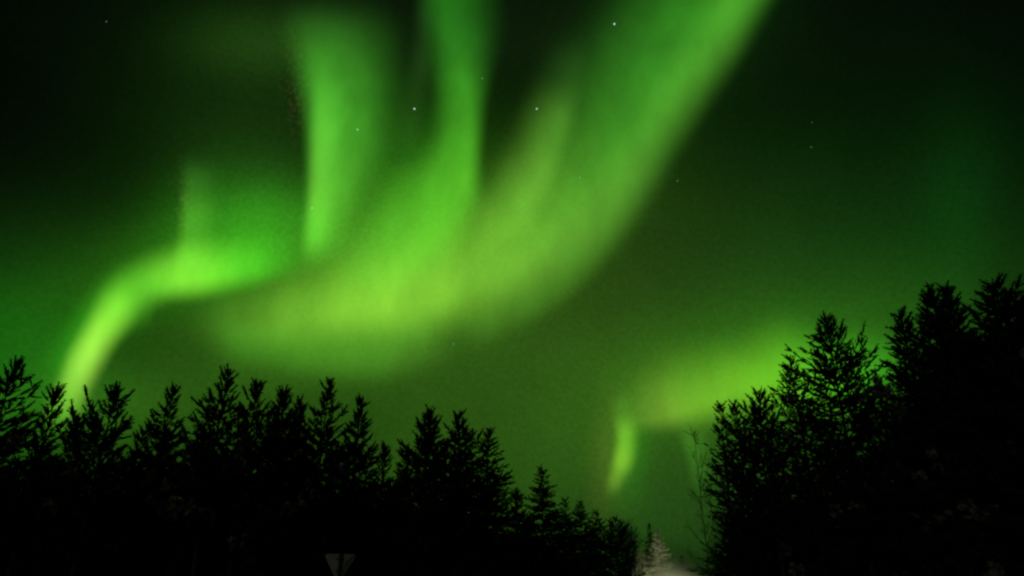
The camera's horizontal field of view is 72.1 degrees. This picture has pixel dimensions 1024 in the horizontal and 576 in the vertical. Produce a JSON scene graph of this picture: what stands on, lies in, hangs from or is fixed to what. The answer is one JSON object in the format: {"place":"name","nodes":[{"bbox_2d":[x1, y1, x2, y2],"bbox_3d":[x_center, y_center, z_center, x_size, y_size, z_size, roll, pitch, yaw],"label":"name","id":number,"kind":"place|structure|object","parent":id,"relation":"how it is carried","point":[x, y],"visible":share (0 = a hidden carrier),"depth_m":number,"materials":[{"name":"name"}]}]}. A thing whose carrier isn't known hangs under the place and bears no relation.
{"place":"outdoors","nodes":[
{"label":"outdoors","id":0,"kind":"place"},
{"bbox_2d":[0,0,1023,575],"label":"sky","id":1,"kind":"structure","parent":0,"point":[164,164],"materials":[{"name":"green"}]},
{"bbox_2d":[617,517,647,575],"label":"birch tree","id":2,"kind":"object","parent":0,"point":[625,524],"visible":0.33,"depth_m":113.03,"materials":[{"name":"black plant"}]},
{"bbox_2d":[617,528,653,575],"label":"birch tree","id":3,"kind":"object","parent":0,"point":[636,565],"visible":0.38,"depth_m":124.36,"materials":[{"name":"black plant"}]},
{"label":"ground","id":4,"kind":"structure","parent":0,"visible":0},
{"bbox_2d":[0,355,50,541],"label":"pine tree","id":5,"kind":"object","parent":4,"relation":"on","point":[14,435],"visible":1,"depth_m":35.88,"materials":[{"name":"black plant"}]},
{"bbox_2d":[0,381,72,575],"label":"pine tree","id":6,"kind":"object","parent":4,"relation":"on","point":[24,514],"visible":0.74,"depth_m":37.71,"materials":[{"name":"black plant"}]},
{"bbox_2d":[15,413,91,575],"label":"pine tree","id":7,"kind":"object","parent":4,"relation":"on","point":[40,568],"visible":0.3,"depth_m":39.60,"materials":[{"name":"black plant"}]},
{"bbox_2d":[20,380,161,575],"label":"pine tree","id":8,"kind":"object","parent":4,"relation":"on","point":[74,509],"visible":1,"depth_m":35.41,"materials":[{"name":"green plant"}]},
{"bbox_2d":[82,425,159,575],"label":"pine tree","id":9,"kind":"object","parent":4,"relation":"on","point":[104,563],"visible":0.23,"depth_m":37.99,"materials":[{"name":"black plant"}]},
{"bbox_2d":[104,381,200,575],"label":"pine tree","id":10,"kind":"object","parent":4,"relation":"on","point":[156,480],"visible":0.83,"depth_m":37.74,"materials":[{"name":"black plant"}]},
{"bbox_2d":[157,420,224,575],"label":"pine tree","id":11,"kind":"object","parent":4,"relation":"on","point":[177,569],"visible":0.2,"depth_m":40.85,"materials":[{"name":"black plant"}]},
{"bbox_2d":[152,363,261,575],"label":"pine tree","id":12,"kind":"object","parent":4,"relation":"on","point":[208,476],"visible":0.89,"depth_m":38.23,"materials":[{"name":"black plant"}]},
{"bbox_2d":[193,375,274,574],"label":"pine tree","id":13,"kind":"object","parent":4,"relation":"on","point":[255,389],"visible":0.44,"depth_m":39.89,"materials":[{"name":"black plant"}]},
{"bbox_2d":[213,384,325,575],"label":"pine tree","id":14,"kind":"object","parent":4,"relation":"on","point":[278,448],"visible":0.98,"depth_m":37.56,"materials":[{"name":"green plant"}]},
{"bbox_2d":[260,393,322,575],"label":"pine tree","id":15,"kind":"object","parent":4,"relation":"on","point":[280,568],"visible":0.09,"depth_m":42.12,"materials":[{"name":"black plant"}]},
{"bbox_2d":[279,376,361,575],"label":"pine tree","id":16,"kind":"object","parent":4,"relation":"on","point":[328,528],"visible":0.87,"depth_m":40.02,"materials":[{"name":"black plant"}]},
{"bbox_2d":[325,553,354,575],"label":"road sign","id":17,"kind":"object","parent":4,"relation":"on","point":[339,564],"visible":1,"depth_m":19.07,"materials":[{"name":"metal"}]},
{"bbox_2d":[310,392,391,575],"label":"pine tree","id":18,"kind":"object","parent":4,"relation":"on","point":[350,541],"visible":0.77,"depth_m":42.13,"materials":[{"name":"black plant"}]},
{"bbox_2d":[353,440,401,575],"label":"pine tree","id":19,"kind":"object","parent":4,"relation":"on","point":[375,567],"visible":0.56,"depth_m":50.11,"materials":[{"name":"black plant"}]},
{"bbox_2d":[380,443,425,575],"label":"pine tree","id":20,"kind":"object","parent":4,"relation":"on","point":[400,497],"visible":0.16,"depth_m":53.51,"materials":[{"name":"black plant"}]},
{"bbox_2d":[381,404,471,575],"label":"pine tree","id":21,"kind":"object","parent":4,"relation":"on","point":[423,521],"visible":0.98,"depth_m":43.39,"materials":[{"name":"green plant"}]},
{"bbox_2d":[418,408,501,575],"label":"pine tree","id":22,"kind":"object","parent":4,"relation":"on","point":[463,479],"visible":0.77,"depth_m":44.56,"materials":[{"name":"black plant"}]},
{"bbox_2d":[0,399,967,575],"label":"forest","id":23,"kind":"object","parent":4,"relation":"on","point":[219,568],"visible":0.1,"depth_m":49.62,"materials":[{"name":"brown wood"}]},
{"bbox_2d":[443,426,534,575],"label":"spruce tree","id":24,"kind":"object","parent":4,"relation":"on","point":[502,545],"visible":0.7,"depth_m":45.86,"materials":[{"name":"black plant"}]},
{"bbox_2d":[504,486,540,572],"bbox_3d":[0.640,20.927,56.058,3.729,10.171,3.443,12,-27,-26],"label":"pine tree","id":25,"kind":"object","parent":4,"relation":"on","point":[520,527],"visible":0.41,"depth_m":56.48,"materials":[{"name":"black plant"}]},
{"bbox_2d":[522,464,581,575],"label":"spruce tree","id":26,"kind":"object","parent":4,"relation":"on","point":[548,548],"visible":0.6,"depth_m":58.51,"materials":[{"name":"black plant"}]},
{"bbox_2d":[551,496,592,575],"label":"spruce tree","id":27,"kind":"object","parent":4,"relation":"on","point":[565,518],"visible":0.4,"depth_m":71.54,"materials":[{"name":"black plant"}]},
{"bbox_2d":[560,500,608,575],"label":"spruce tree","id":28,"kind":"object","parent":4,"relation":"on","point":[588,557],"visible":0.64,"depth_m":78.47,"materials":[{"name":"black plant"}]},
{"bbox_2d":[569,510,629,575],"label":"spruce tree","id":29,"kind":"object","parent":4,"relation":"on","point":[600,545],"visible":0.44,"depth_m":91.04,"materials":[{"name":"black plant"}]},
{"bbox_2d":[592,516,645,575],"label":"pine tree","id":30,"kind":"object","parent":4,"relation":"on","point":[620,536],"visible":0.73,"depth_m":106.80,"materials":[{"name":"black plant"}]},
{"bbox_2d":[634,552,655,575],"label":"spruce tree","id":31,"kind":"object","parent":4,"relation":"on","point":[648,570],"visible":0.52,"depth_m":137.16,"materials":[{"name":"green plant"}]},
{"bbox_2d":[642,523,655,575],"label":"spruce tree","id":32,"kind":"object","parent":4,"relation":"on","point":[649,545],"visible":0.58,"depth_m":155.16,"materials":[{"name":"black plant"}]},
{"bbox_2d":[647,529,673,575],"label":"spruce tree","id":33,"kind":"object","parent":4,"relation":"on","point":[660,557],"visible":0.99,"depth_m":146.27,"materials":[{"name":"grey plant"}]},
{"bbox_2d":[674,555,691,575],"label":"spruce tree","id":34,"kind":"object","parent":4,"relation":"on","point":[683,567],"visible":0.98,"depth_m":190.21,"materials":[{"name":"green plant"}]},
{"bbox_2d":[684,424,726,575],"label":"birch tree","id":35,"kind":"object","parent":4,"relation":"on","point":[700,502],"visible":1,"depth_m":48.44,"materials":[{"name":"black plant"}]},
{"bbox_2d":[697,468,729,575],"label":"birch tree","id":36,"kind":"object","parent":4,"relation":"on","point":[712,519],"visible":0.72,"depth_m":51.62,"materials":[{"name":"black plant"}]},
{"bbox_2d":[701,400,750,575],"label":"pine tree","id":37,"kind":"object","parent":4,"relation":"on","point":[719,410],"visible":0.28,"depth_m":56.17,"materials":[{"name":"black plant"}]},
{"bbox_2d":[709,399,789,575],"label":"spruce tree","id":38,"kind":"object","parent":4,"relation":"on","point":[724,516],"visible":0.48,"depth_m":51.72,"materials":[{"name":"black plant"}]},
{"bbox_2d":[718,386,805,575],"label":"pine tree","id":39,"kind":"object","parent":4,"relation":"on","point":[755,413],"visible":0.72,"depth_m":49.27,"materials":[{"name":"black plant"}]},
{"bbox_2d":[750,354,868,575],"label":"spruce tree","id":40,"kind":"object","parent":4,"relation":"on","point":[795,450],"visible":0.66,"depth_m":42.87,"materials":[{"name":"black plant"}]},
{"bbox_2d":[778,310,924,575],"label":"spruce tree","id":41,"kind":"object","parent":4,"relation":"on","point":[848,470],"visible":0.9,"depth_m":39.50,"materials":[{"name":"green plant"}]},
{"bbox_2d":[863,305,1000,575],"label":"spruce tree","id":42,"kind":"object","parent":4,"relation":"on","point":[918,464],"visible":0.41,"depth_m":31.35,"materials":[{"name":"black plant"}]},
{"bbox_2d":[886,281,1023,575],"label":"spruce tree","id":43,"kind":"object","parent":4,"relation":"on","point":[953,438],"visible":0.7,"depth_m":28.89,"materials":[{"name":"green plant"}]},
{"bbox_2d":[917,271,1023,575],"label":"spruce tree","id":44,"kind":"object","parent":4,"relation":"on","point":[1007,353],"visible":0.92,"depth_m":26.95,"materials":[{"name":"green plant"}]},
{"bbox_2d":[918,280,1023,554],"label":"spruce tree","id":45,"kind":"object","parent":4,"relation":"on","point":[947,291],"visible":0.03,"depth_m":33.69,"materials":[{"name":"black plant"}]}
]}

